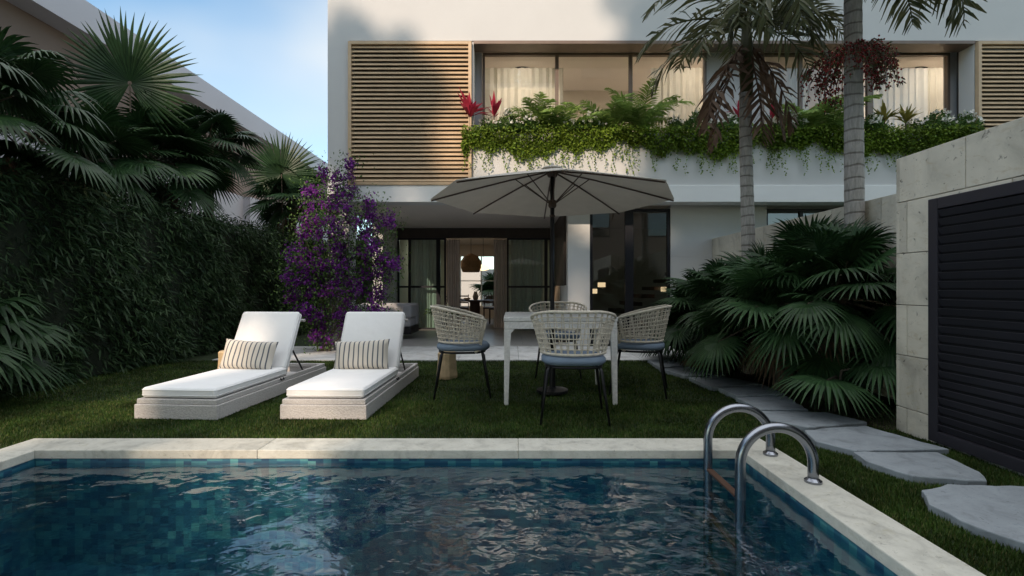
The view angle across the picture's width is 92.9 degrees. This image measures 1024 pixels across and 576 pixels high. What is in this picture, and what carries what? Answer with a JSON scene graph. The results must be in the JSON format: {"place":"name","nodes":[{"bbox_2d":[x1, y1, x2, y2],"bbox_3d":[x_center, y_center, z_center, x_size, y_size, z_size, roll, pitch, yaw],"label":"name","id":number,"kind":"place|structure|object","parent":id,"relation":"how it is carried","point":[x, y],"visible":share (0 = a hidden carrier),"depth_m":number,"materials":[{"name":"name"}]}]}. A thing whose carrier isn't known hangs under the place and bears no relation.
{"place":"outdoors","nodes":[
{"label":"outdoors","id":0,"kind":"place"},
{"bbox_2d":[0,0,362,240],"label":"neighbour house","id":1,"kind":"structure","parent":0,"point":[44,24],"depth_m":9.55,"materials":[{"name":"paint"}]},
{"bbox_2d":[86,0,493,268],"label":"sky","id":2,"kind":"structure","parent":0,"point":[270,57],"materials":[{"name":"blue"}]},
{"bbox_2d":[0,454,897,575],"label":"pool basin","id":3,"kind":"object","parent":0,"point":[372,517],"visible":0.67,"depth_m":3.13,"materials":[{"name":"tile"}]},
{"bbox_2d":[0,438,985,575],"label":"pool coping","id":4,"kind":"object","parent":3,"relation":"on","point":[895,547],"visible":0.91,"depth_m":3.12,"materials":[{"name":"stone"}]},
{"bbox_2d":[703,403,822,575],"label":"pool ladder","id":5,"kind":"object","parent":4,"relation":"attached to","point":[768,429],"visible":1,"depth_m":2.67,"materials":[{"name":"metal"}]},
{"bbox_2d":[213,346,684,360],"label":"terrace paving","id":6,"kind":"structure","parent":0,"point":[430,353],"depth_m":7.68,"materials":[{"name":"stone"}]},
{"bbox_2d":[261,148,411,353],"bbox_3d":[-2.848,-0.547,8.031,2.663,3.419,1.388,0,0,0],"label":"bougainvillea","id":7,"kind":"object","parent":6,"relation":"on","point":[382,264],"visible":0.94,"depth_m":7.89,"materials":[{"name":"purple plant"}]},
{"bbox_2d":[402,329,588,346],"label":"porch floor","id":8,"kind":"structure","parent":0,"point":[493,337],"depth_m":10.09,"materials":[{"name":"tile"}]},
{"bbox_2d":[356,303,418,333],"bbox_3d":[-2.680,0.640,10.360,1.240,0.620,0.860,0,0,0],"label":"sofa","id":9,"kind":"object","parent":8,"relation":"on","point":[411,312],"visible":0.41,"depth_m":10.35,"materials":[{"name":"fabric"}]},
{"bbox_2d":[423,306,459,328],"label":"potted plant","id":10,"kind":"object","parent":8,"relation":"on","point":[439,317],"visible":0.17,"depth_m":11.50,"materials":[{"name":"green plant"}]},
{"bbox_2d":[0,330,1023,575],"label":"ground","id":11,"kind":"structure","parent":0,"point":[300,338],"depth_m":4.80,"materials":[{"name":"plant"}]},
{"bbox_2d":[0,297,80,395],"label":"fan palm","id":12,"kind":"object","parent":11,"relation":"on","point":[26,330],"visible":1,"depth_m":4.39,"materials":[{"name":"green plant"}]},
{"bbox_2d":[0,26,124,209],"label":"fan palm","id":13,"kind":"object","parent":11,"relation":"on","point":[28,75],"visible":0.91,"depth_m":5.11,"materials":[{"name":"green plant"}]},
{"bbox_2d":[0,101,184,212],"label":"fan palm","id":14,"kind":"object","parent":11,"relation":"on","point":[130,140],"visible":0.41,"depth_m":6.58,"materials":[{"name":"green plant"}]},
{"bbox_2d":[55,7,204,194],"bbox_3d":[-5.721,-1.543,7.290,2.066,5.188,0.319,0,0,-10],"label":"fan leaf palm","id":15,"kind":"object","parent":11,"relation":"on","point":[139,67],"visible":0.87,"depth_m":7.24,"materials":[{"name":"green plant"}]},
{"bbox_2d":[48,88,241,221],"bbox_3d":[-5.898,-0.960,7.756,2.639,4.019,2.762,0,0,30],"label":"fan palm","id":16,"kind":"object","parent":11,"relation":"on","point":[181,146],"visible":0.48,"depth_m":7.71,"materials":[{"name":"green plant"}]},
{"bbox_2d":[0,153,371,399],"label":"hedge","id":17,"kind":"object","parent":11,"relation":"on","point":[118,290],"visible":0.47,"depth_m":6.17,"materials":[{"name":"green plant"}]},
{"bbox_2d":[155,102,268,227],"bbox_3d":[-5.489,-1.182,8.916,1.952,4.464,1.863,0,0,0],"label":"fan palm","id":18,"kind":"object","parent":11,"relation":"on","point":[220,126],"visible":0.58,"depth_m":8.79,"materials":[{"name":"green plant"}]},
{"bbox_2d":[218,350,223,368],"bbox_3d":[-3.205,0.890,5.544,0.261,0.360,0.282,0,0,0],"label":"stump stool","id":19,"kind":"object","parent":11,"relation":"on","point":[220,354],"visible":0.18,"depth_m":5.44,"materials":[{"name":"brown wood"}]},
{"bbox_2d":[134,312,325,419],"bbox_3d":[-2.661,0.665,4.927,0.722,0.809,1.960,0,0,4],"label":"sun lounger","id":20,"kind":"object","parent":11,"relation":"on","point":[216,394],"visible":0.86,"depth_m":4.45,"materials":[{"name":"white fabric"}]},
{"bbox_2d":[219,339,278,368],"bbox_3d":[-2.693,0.685,4.975,0.570,0.310,0.134,3,-20,5],"label":"striped pillow","id":21,"kind":"object","parent":20,"relation":"on","point":[239,354],"visible":0.97,"depth_m":4.92,"materials":[{"name":"fabric"}]},
{"bbox_2d":[239,130,323,241],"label":"fan leaf palm","id":22,"kind":"object","parent":11,"relation":"on","point":[269,157],"visible":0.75,"depth_m":10.75,"materials":[{"name":"green plant"}]},
{"bbox_2d":[241,162,327,245],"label":"fan palm","id":23,"kind":"object","parent":11,"relation":"on","point":[272,215],"visible":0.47,"depth_m":11.12,"materials":[{"name":"green plant"}]},
{"bbox_2d":[280,312,418,419],"bbox_3d":[-1.503,0.665,4.929,0.722,0.809,1.960,0,0,2],"label":"sun lounger","id":24,"kind":"object","parent":11,"relation":"on","point":[342,394],"visible":0.81,"depth_m":4.39,"materials":[{"name":"white fabric"}]},
{"bbox_2d":[333,339,389,368],"bbox_3d":[-1.538,0.685,4.976,0.570,0.310,0.134,-3,-20,0],"label":"striped pillow","id":25,"kind":"object","parent":24,"relation":"on","point":[363,355],"visible":1,"depth_m":4.92,"materials":[{"name":"fabric"}]},
{"bbox_2d":[356,238,371,303],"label":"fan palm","id":26,"kind":"object","parent":11,"relation":"on","point":[358,259],"visible":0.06,"depth_m":15.37,"materials":[{"name":"green plant"}]},
{"bbox_2d":[436,351,456,379],"bbox_3d":[-0.773,0.915,5.785,0.251,0.310,0.271,0,0,0],"label":"stump stool","id":27,"kind":"object","parent":11,"relation":"on","point":[448,370],"visible":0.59,"depth_m":5.68,"materials":[{"name":"brown wood"}]},
{"bbox_2d":[430,305,491,399],"bbox_3d":[-0.521,0.617,4.898,0.601,0.889,0.712,0,0,-6],"label":"rope chair","id":28,"kind":"object","parent":11,"relation":"on","point":[476,344],"visible":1,"depth_m":4.67,"materials":[{"name":"fabric"}]},
{"bbox_2d":[461,269,493,305],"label":"garden wall","id":29,"kind":"structure","parent":11,"relation":"on","point":[466,289],"depth_m":22.00,"materials":[{"name":"paint"}]},
{"bbox_2d":[468,272,493,305],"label":"fan palm","id":30,"kind":"object","parent":11,"relation":"on","point":[488,287],"visible":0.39,"depth_m":19.22,"materials":[{"name":"green plant"}]},
{"bbox_2d":[431,162,673,394],"bbox_3d":[0.409,-0.111,4.930,2.284,2.322,2.284,0,0,-22],"label":"parasol","id":31,"kind":"object","parent":11,"relation":"on","point":[552,191],"visible":0.99,"depth_m":5.14,"materials":[{"name":"fabric"}]},
{"bbox_2d":[529,301,586,378],"bbox_3d":[0.561,0.617,5.972,0.712,0.889,0.601,0,0,4],"label":"rope chair","id":32,"kind":"object","parent":11,"relation":"on","point":[559,305],"visible":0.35,"depth_m":6.03,"materials":[{"name":"fabric"}]},
{"bbox_2d":[504,312,617,404],"bbox_3d":[0.445,0.667,4.915,1.040,0.805,0.970,0,0,0],"label":"garden table","id":33,"kind":"object","parent":11,"relation":"on","point":[513,321],"visible":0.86,"depth_m":4.43,"materials":[{"name":"metal"}]},
{"bbox_2d":[530,310,616,425],"bbox_3d":[0.503,0.617,3.998,0.712,0.889,0.601,0,0,4],"label":"rope chair","id":34,"kind":"object","parent":11,"relation":"on","point":[560,358],"visible":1,"depth_m":3.80,"materials":[{"name":"fabric"}]},
{"bbox_2d":[608,305,671,398],"bbox_3d":[1.321,0.617,4.973,0.601,0.889,0.712,0,0,18],"label":"rope chair","id":35,"kind":"object","parent":11,"relation":"on","point":[629,343],"visible":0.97,"depth_m":4.75,"materials":[{"name":"fabric"}]},
{"bbox_2d":[648,360,692,370],"bbox_3d":[2.234,1.053,6.645,0.631,0.050,0.694,0,0,0],"label":"stepping stone","id":36,"kind":"object","parent":11,"relation":"on","point":[656,364],"visible":0.4,"depth_m":6.62,"materials":[{"name":"grey stone"}]},
{"bbox_2d":[327,0,1023,348],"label":"villa","id":37,"kind":"object","parent":11,"relation":"on","point":[401,73],"visible":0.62,"depth_m":8.34,"materials":[{"name":"paint"}]},
{"bbox_2d":[397,238,445,329],"bbox_3d":[-2.275,-0.105,12.280,1.221,2.310,0.070,0,0,0],"label":"window frame","id":38,"kind":"structure","parent":37,"relation":"in","point":[438,286],"depth_m":12.25,"materials":[{"name":"metal"}]},
{"bbox_2d":[411,240,435,327],"bbox_3d":[-2.274,-0.110,12.500,0.722,2.280,0.080,0,0,0],"label":"curtain","id":39,"kind":"object","parent":37,"relation":"hanging from","point":[423,263],"visible":0.64,"depth_m":12.50,"materials":[{"name":"fabric"}]},
{"bbox_2d":[447,240,459,327],"bbox_3d":[-1.512,-0.110,12.551,0.336,2.280,0.078,0,0,0],"label":"curtain","id":40,"kind":"object","parent":37,"relation":"hanging from","point":[453,273],"visible":0.79,"depth_m":12.55,"materials":[{"name":"beige fabric"}]},
{"bbox_2d":[460,255,460,306],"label":"curtain","id":41,"kind":"object","parent":37,"relation":"hanging from","point":[460,278],"visible":0.07,"depth_m":16.76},
{"bbox_2d":[460,294,468,317],"bbox_3d":[-1.534,0.625,14.825,0.420,0.850,0.430,0,0,0],"label":"dining chair","id":42,"kind":"object","parent":37,"relation":"on","point":[467,308],"visible":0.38,"depth_m":15.00,"materials":[{"name":"brown wood"}]},
{"bbox_2d":[461,253,480,271],"bbox_3d":[-1.164,-0.975,13.800,0.580,1.050,0.580,0,0,0],"label":"pendant lamp","id":43,"kind":"object","parent":37,"relation":"hanging from","point":[470,262],"visible":0.96,"depth_m":13.57,"materials":[{"name":"wicker"}]},
{"bbox_2d":[457,88,488,116],"bbox_3d":[-0.701,-3.029,8.278,0.588,0.718,0.631,0,0,34],"label":"cordyline","id":44,"kind":"object","parent":37,"relation":"in","point":[470,108],"visible":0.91,"depth_m":8.20,"materials":[{"name":"red plant"}]},
{"bbox_2d":[460,300,493,323],"bbox_3d":[-1.084,0.700,14.200,1.240,0.700,0.800,0,0,0],"label":"dining table","id":45,"kind":"object","parent":37,"relation":"on","point":[474,306],"visible":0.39,"depth_m":14.05,"materials":[{"name":"brown wood"}]},
{"bbox_2d":[473,291,477,299],"bbox_3d":[-1.064,0.225,14.200,0.170,0.250,0.170,0,0,0],"label":"vase","id":46,"kind":"object","parent":45,"relation":"on","point":[475,295],"visible":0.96,"depth_m":14.14,"materials":[{"name":"ceramic"}]},
{"bbox_2d":[461,257,493,305],"bbox_3d":[-1.074,-0.235,17.080,1.611,1.730,0.040,0,0,0],"label":"rear window frame","id":47,"kind":"structure","parent":37,"relation":"in","point":[481,280],"depth_m":17.06,"materials":[{"name":"black metal"}]},
{"bbox_2d":[480,264,489,270],"bbox_3d":[-0.834,-1.000,14.100,0.380,1.000,0.374,0,0,0],"label":"pendant lamp","id":48,"kind":"object","parent":37,"relation":"hanging from","point":[484,267],"visible":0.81,"depth_m":13.97,"materials":[{"name":"white"}]},
{"bbox_2d":[483,294,493,316],"bbox_3d":[-0.664,0.625,14.825,0.420,0.850,0.430,0,0,0],"label":"dining chair","id":49,"kind":"object","parent":37,"relation":"on","point":[484,307],"visible":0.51,"depth_m":15.00,"materials":[{"name":"brown wood"}]},
{"bbox_2d":[489,307,493,323],"bbox_3d":[-0.459,0.625,14.300,0.430,0.850,0.420,0,0,0],"label":"dining chair","id":50,"kind":"object","parent":37,"relation":"on","point":[491,308],"visible":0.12,"depth_m":14.10,"materials":[{"name":"brown wood"}]},
{"bbox_2d":[494,239,506,327],"bbox_3d":[-0.305,-0.110,12.550,0.331,2.280,0.078,0,0,0],"label":"curtain","id":51,"kind":"object","parent":37,"relation":"hanging from","point":[500,278],"visible":0.94,"depth_m":12.54,"materials":[{"name":"beige fabric"}]},
{"bbox_2d":[478,108,527,132],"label":"flowering shrub","id":52,"kind":"object","parent":37,"relation":"on","point":[499,123],"visible":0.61,"depth_m":8.28,"materials":[{"name":"green plant"}]},
{"bbox_2d":[509,255,510,311],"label":"curtain","id":53,"kind":"object","parent":37,"relation":"hanging from","point":[509,283],"visible":0.12,"depth_m":16.75,"materials":[{"name":"fabric"}]},
{"bbox_2d":[485,67,562,132],"bbox_3d":[0.217,-2.944,9.100,1.476,2.348,0.079,0,0,0],"label":"curtain","id":54,"kind":"object","parent":37,"relation":"hanging from","point":[512,87],"visible":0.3,"depth_m":9.10,"materials":[{"name":"white fabric"}]},
{"bbox_2d":[505,113,544,132],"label":"flowering shrub","id":55,"kind":"object","parent":37,"relation":"on","point":[526,121],"visible":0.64,"depth_m":8.27,"materials":[{"name":"green plant"}]},
{"bbox_2d":[511,240,542,311],"bbox_3d":[0.382,-0.110,12.500,0.812,2.280,0.079,0,0,0],"label":"curtain","id":56,"kind":"object","parent":37,"relation":"hanging from","point":[526,262],"visible":0.7,"depth_m":12.50,"materials":[{"name":"fabric"}]},
{"bbox_2d":[507,238,549,329],"bbox_3d":[0.430,-0.105,12.280,1.119,2.310,0.070,0,0,0],"label":"window frame","id":57,"kind":"structure","parent":37,"relation":"in","point":[545,286],"depth_m":12.25,"materials":[{"name":"metal"}]},
{"bbox_2d":[519,102,598,132],"bbox_3d":[0.870,-2.985,8.423,1.298,0.645,1.261,0,0,39],"label":"fern","id":58,"kind":"object","parent":37,"relation":"on","point":[560,118],"visible":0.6,"depth_m":8.27,"materials":[{"name":"green plant"}]},
{"bbox_2d":[559,109,607,132],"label":"flowering shrub","id":59,"kind":"object","parent":37,"relation":"on","point":[590,122],"visible":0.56,"depth_m":8.27,"materials":[{"name":"green plant"}]},
{"bbox_2d":[482,53,706,126],"bbox_3d":[1.488,-3.194,8.800,4.041,2.088,0.070,0,0,0],"label":"window frame","id":60,"kind":"structure","parent":37,"relation":"in","point":[630,56],"depth_m":8.77,"materials":[{"name":"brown metal"}]},
{"bbox_2d":[573,95,651,132],"bbox_3d":[1.745,-2.966,8.471,1.399,0.605,1.228,0,0,27],"label":"fern","id":61,"kind":"object","parent":37,"relation":"on","point":[612,117],"visible":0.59,"depth_m":8.26,"materials":[{"name":"green plant"}]},
{"bbox_2d":[590,209,669,344],"bbox_3d":[2.159,-0.200,8.930,1.471,2.500,0.070,0,0,0],"label":"window","id":62,"kind":"structure","parent":37,"relation":"in","point":[630,249],"depth_m":8.93,"materials":[{"name":"glass"}]},
{"bbox_2d":[604,77,693,129],"bbox_3d":[2.294,-3.079,8.544,1.422,0.793,1.532,0,0,-16],"label":"fern","id":63,"kind":"object","parent":37,"relation":"attached to","point":[648,117],"visible":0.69,"depth_m":8.28,"materials":[{"name":"green plant"}]},
{"bbox_2d":[651,67,701,131],"bbox_3d":[3.080,-2.944,9.100,0.958,2.348,0.078,0,0,0],"label":"curtain","id":64,"kind":"object","parent":37,"relation":"hanging from","point":[686,85],"visible":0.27,"depth_m":9.10,"materials":[{"name":"white fabric"}]},
{"bbox_2d":[668,108,711,132],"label":"flowering shrub","id":65,"kind":"object","parent":37,"relation":"on","point":[691,121],"visible":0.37,"depth_m":8.33,"materials":[{"name":"green plant"}]},
{"bbox_2d":[460,120,982,175],"bbox_3d":[3.523,-2.372,8.380,8.833,0.952,0.757,0,0,0],"label":"trailing vine","id":66,"kind":"object","parent":37,"relation":"attached to","point":[621,133],"visible":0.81,"depth_m":8.26,"materials":[{"name":"green plant"}]},
{"bbox_2d":[482,92,501,126],"bbox_3d":[-0.285,-2.994,8.290,0.326,0.648,0.504,0,0,-38],"label":"cordyline","id":67,"kind":"object","parent":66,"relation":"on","point":[495,106],"visible":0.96,"depth_m":8.24,"materials":[{"name":"red plant"}]},
{"bbox_2d":[498,91,569,129],"bbox_3d":[0.369,-2.981,8.584,1.414,0.637,1.147,0,0,25],"label":"fern","id":68,"kind":"object","parent":66,"relation":"on","point":[536,110],"visible":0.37,"depth_m":8.28,"materials":[{"name":"green plant"}]},
{"bbox_2d":[728,101,738,129],"bbox_3d":[3.858,-2.960,8.284,0.479,0.520,0.352,0,0,4],"label":"cordyline","id":69,"kind":"object","parent":66,"relation":"on","point":[736,111],"visible":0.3,"depth_m":8.26,"materials":[{"name":"red plant"}]},
{"bbox_2d":[769,104,774,121],"bbox_3d":[4.466,-2.920,8.239,0.202,0.499,0.347,0,0,31],"label":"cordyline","id":70,"kind":"object","parent":66,"relation":"on","point":[772,114],"visible":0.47,"depth_m":8.26,"materials":[{"name":"red plant"}]},
{"bbox_2d":[867,99,905,131],"bbox_3d":[6.351,-2.910,8.296,0.422,0.601,0.587,0,0,-29],"label":"croton","id":71,"kind":"object","parent":66,"relation":"on","point":[883,111],"visible":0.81,"depth_m":8.28,"materials":[{"name":"plant"}]},
{"bbox_2d":[709,108,738,132],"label":"flowering shrub","id":72,"kind":"object","parent":37,"relation":"on","point":[730,117],"visible":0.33,"depth_m":8.26,"materials":[{"name":"green plant"}]},
{"bbox_2d":[763,111,808,132],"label":"flowering shrub","id":73,"kind":"object","parent":37,"relation":"on","point":[801,122],"visible":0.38,"depth_m":8.25,"materials":[{"name":"green plant"}]},
{"bbox_2d":[764,68,808,124],"bbox_3d":[5.118,-2.944,9.101,0.840,2.348,0.078,0,0,0],"label":"curtain","id":74,"kind":"object","parent":37,"relation":"hanging from","point":[792,82],"visible":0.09,"depth_m":9.10,"materials":[{"name":"white fabric"}]},
{"bbox_2d":[767,209,831,224],"bbox_3d":[5.415,-1.010,8.950,1.541,0.880,0.070,0,0,0],"label":"window","id":75,"kind":"structure","parent":37,"relation":"in","point":[787,214],"depth_m":8.95,"materials":[{"name":"glass"}]},
{"bbox_2d":[767,95,843,127],"bbox_3d":[5.152,-3.007,8.511,1.299,0.689,1.402,0,0,24],"label":"fern","id":76,"kind":"object","parent":37,"relation":"on","point":[815,118],"visible":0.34,"depth_m":8.27,"materials":[{"name":"green plant"}]},
{"bbox_2d":[778,94,882,132],"bbox_3d":[5.670,-2.992,8.440,1.396,0.698,1.380,0,0,-20],"label":"fern","id":77,"kind":"object","parent":37,"relation":"on","point":[833,116],"visible":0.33,"depth_m":8.23,"materials":[{"name":"green plant"}]},
{"bbox_2d":[760,53,949,128],"bbox_3d":[6.201,-3.194,8.800,3.393,2.088,0.070,0,0,0],"label":"window frame","id":78,"kind":"structure","parent":37,"relation":"in","point":[868,107],"depth_m":8.77,"materials":[{"name":"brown metal"}]},
{"bbox_2d":[864,113,890,132],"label":"flowering shrub","id":79,"kind":"object","parent":37,"relation":"on","point":[874,120],"visible":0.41,"depth_m":8.24,"materials":[{"name":"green plant"}]},
{"bbox_2d":[893,104,921,129],"bbox_3d":[6.756,-2.875,8.319,0.361,0.530,0.473,0,0,-44],"label":"croton","id":80,"kind":"object","parent":37,"relation":"on","point":[907,115],"visible":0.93,"depth_m":8.29,"materials":[{"name":"plant"}]},
{"bbox_2d":[873,67,942,132],"bbox_3d":[7.407,-2.944,9.100,1.328,2.348,0.079,0,0,0],"label":"curtain","id":81,"kind":"object","parent":37,"relation":"hanging from","point":[922,89],"visible":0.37,"depth_m":9.10,"materials":[{"name":"white fabric"}]},
{"bbox_2d":[906,108,955,132],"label":"flowering shrub","id":82,"kind":"object","parent":37,"relation":"on","point":[939,120],"visible":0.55,"depth_m":8.29,"materials":[{"name":"green plant"}]},
{"bbox_2d":[946,109,985,130],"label":"flowering shrub","id":83,"kind":"object","parent":37,"relation":"on","point":[968,119],"visible":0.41,"depth_m":8.28,"materials":[{"name":"green plant"}]},
{"bbox_2d":[689,376,761,390],"bbox_3d":[2.333,1.053,5.380,0.630,0.050,0.541,0,0,-12],"label":"stepping stone","id":84,"kind":"object","parent":11,"relation":"on","point":[714,384],"visible":0.84,"depth_m":5.29,"materials":[{"name":"grey stone"}]},
{"bbox_2d":[718,385,784,398],"bbox_3d":[2.407,1.053,4.907,0.559,0.050,0.486,0,0,0],"label":"stepping stone","id":85,"kind":"object","parent":11,"relation":"on","point":[746,391],"visible":0.73,"depth_m":4.83,"materials":[{"name":"grey stone"}]},
{"bbox_2d":[736,396,807,411],"bbox_3d":[2.358,1.053,4.376,0.522,0.050,0.512,0,0,0],"label":"stepping stone","id":86,"kind":"object","parent":11,"relation":"on","point":[784,403],"visible":0.68,"depth_m":4.33,"materials":[{"name":"grey stone"}]},
{"bbox_2d":[681,360,897,430],"bbox_3d":[2.830,1.071,5.580,1.620,0.018,3.840,0,0,0],"label":"planting bed","id":87,"kind":"object","parent":11,"relation":"on","point":[808,398],"visible":0.12,"depth_m":4.36,"materials":[{"name":"soil"}]},
{"bbox_2d":[642,268,703,356],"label":"fan palm","id":88,"kind":"object","parent":87,"relation":"on","point":[675,293],"visible":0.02,"depth_m":7.13,"materials":[{"name":"green plant"}]},
{"bbox_2d":[638,306,713,368],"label":"fan palm","id":89,"kind":"object","parent":87,"relation":"on","point":[670,322],"visible":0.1,"depth_m":6.32,"materials":[{"name":"green plant"}]},
{"bbox_2d":[660,366,724,379],"bbox_3d":[2.273,1.053,6.038,0.665,0.050,0.605,0,0,-16],"label":"stepping stone","id":90,"kind":"object","parent":87,"relation":"on","point":[679,372],"visible":0.66,"depth_m":5.92,"materials":[{"name":"grey stone"}]},
{"bbox_2d":[654,257,793,374],"bbox_3d":[2.728,0.356,6.074,1.935,1.538,1.912,0,0,0],"label":"fan palm","id":91,"kind":"object","parent":87,"relation":"on","point":[696,289],"visible":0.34,"depth_m":5.99,"materials":[{"name":"green plant"}]},
{"bbox_2d":[634,0,843,373],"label":"feather palm","id":92,"kind":"object","parent":87,"relation":"on","point":[746,54],"visible":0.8,"depth_m":5.93,"materials":[{"name":"green plant"}]},
{"bbox_2d":[677,240,802,379],"bbox_3d":[3.038,0.342,5.803,2.106,1.914,2.040,0,0,0],"label":"fan palm","id":93,"kind":"object","parent":87,"relation":"on","point":[708,299],"visible":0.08,"depth_m":5.77,"materials":[{"name":"green plant"}]},
{"bbox_2d":[682,252,882,416],"bbox_3d":[2.695,0.390,4.927,1.963,1.537,1.937,0,0,-36],"label":"fan palm","id":94,"kind":"object","parent":87,"relation":"on","point":[711,352],"visible":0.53,"depth_m":4.69,"materials":[{"name":"green plant"}]},
{"bbox_2d":[714,216,901,402],"bbox_3d":[2.929,0.231,4.526,1.868,1.834,1.782,0,0,0],"label":"fan palm","id":95,"kind":"object","parent":87,"relation":"on","point":[862,247],"visible":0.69,"depth_m":4.23,"materials":[{"name":"green plant"}]},
{"bbox_2d":[727,211,892,386],"bbox_3d":[3.161,0.120,5.234,1.794,1.860,1.843,0,0,31],"label":"fan palm","id":96,"kind":"object","parent":87,"relation":"on","point":[782,235],"visible":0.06,"depth_m":5.13,"materials":[{"name":"green plant"}]},
{"bbox_2d":[766,362,895,421],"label":"fan leaf palm","id":97,"kind":"object","parent":87,"relation":"on","point":[851,390],"visible":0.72,"depth_m":3.79,"materials":[{"name":"green plant"}]},
{"bbox_2d":[723,0,986,385],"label":"feather palm","id":98,"kind":"object","parent":87,"relation":"on","point":[855,55],"visible":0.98,"depth_m":4.94,"materials":[{"name":"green plant"}]},
{"bbox_2d":[712,194,897,398],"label":"stone wall","id":99,"kind":"structure","parent":11,"relation":"on","point":[880,210],"depth_m":5.39,"materials":[{"name":"stone"}]},
{"bbox_2d":[762,411,866,431],"bbox_3d":[2.368,1.053,3.833,0.718,0.050,0.482,0,0,0],"label":"stepping stone","id":100,"kind":"object","parent":11,"relation":"on","point":[803,421],"visible":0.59,"depth_m":3.78,"materials":[{"name":"grey stone"}]},
{"bbox_2d":[804,425,948,455],"bbox_3d":[2.390,1.053,3.308,0.704,0.050,0.561,0,0,-12],"label":"stepping stone","id":101,"kind":"object","parent":11,"relation":"on","point":[850,440],"visible":0.79,"depth_m":3.26,"materials":[{"name":"grey stone"}]},
{"bbox_2d":[853,451,986,485],"bbox_3d":[2.388,1.053,2.831,0.561,0.050,0.468,0,0,0],"label":"stepping stone","id":102,"kind":"object","parent":11,"relation":"on","point":[932,467],"visible":0.86,"depth_m":2.80,"materials":[{"name":"grey stone"}]},
{"bbox_2d":[896,117,1023,475],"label":"stone wall","id":103,"kind":"structure","parent":11,"relation":"on","point":[992,156],"depth_m":3.42,"materials":[{"name":"stone"}]},
{"bbox_2d":[928,180,1023,473],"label":"slatted gate","id":104,"kind":"structure","parent":103,"relation":"attached to","point":[975,323],"depth_m":2.99,"materials":[{"name":"metal"}]},
{"bbox_2d":[922,484,1023,553],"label":"stepping stone","id":105,"kind":"object","parent":11,"relation":"on","point":[993,513],"visible":0.84,"depth_m":2.27,"materials":[{"name":"grey stone"}]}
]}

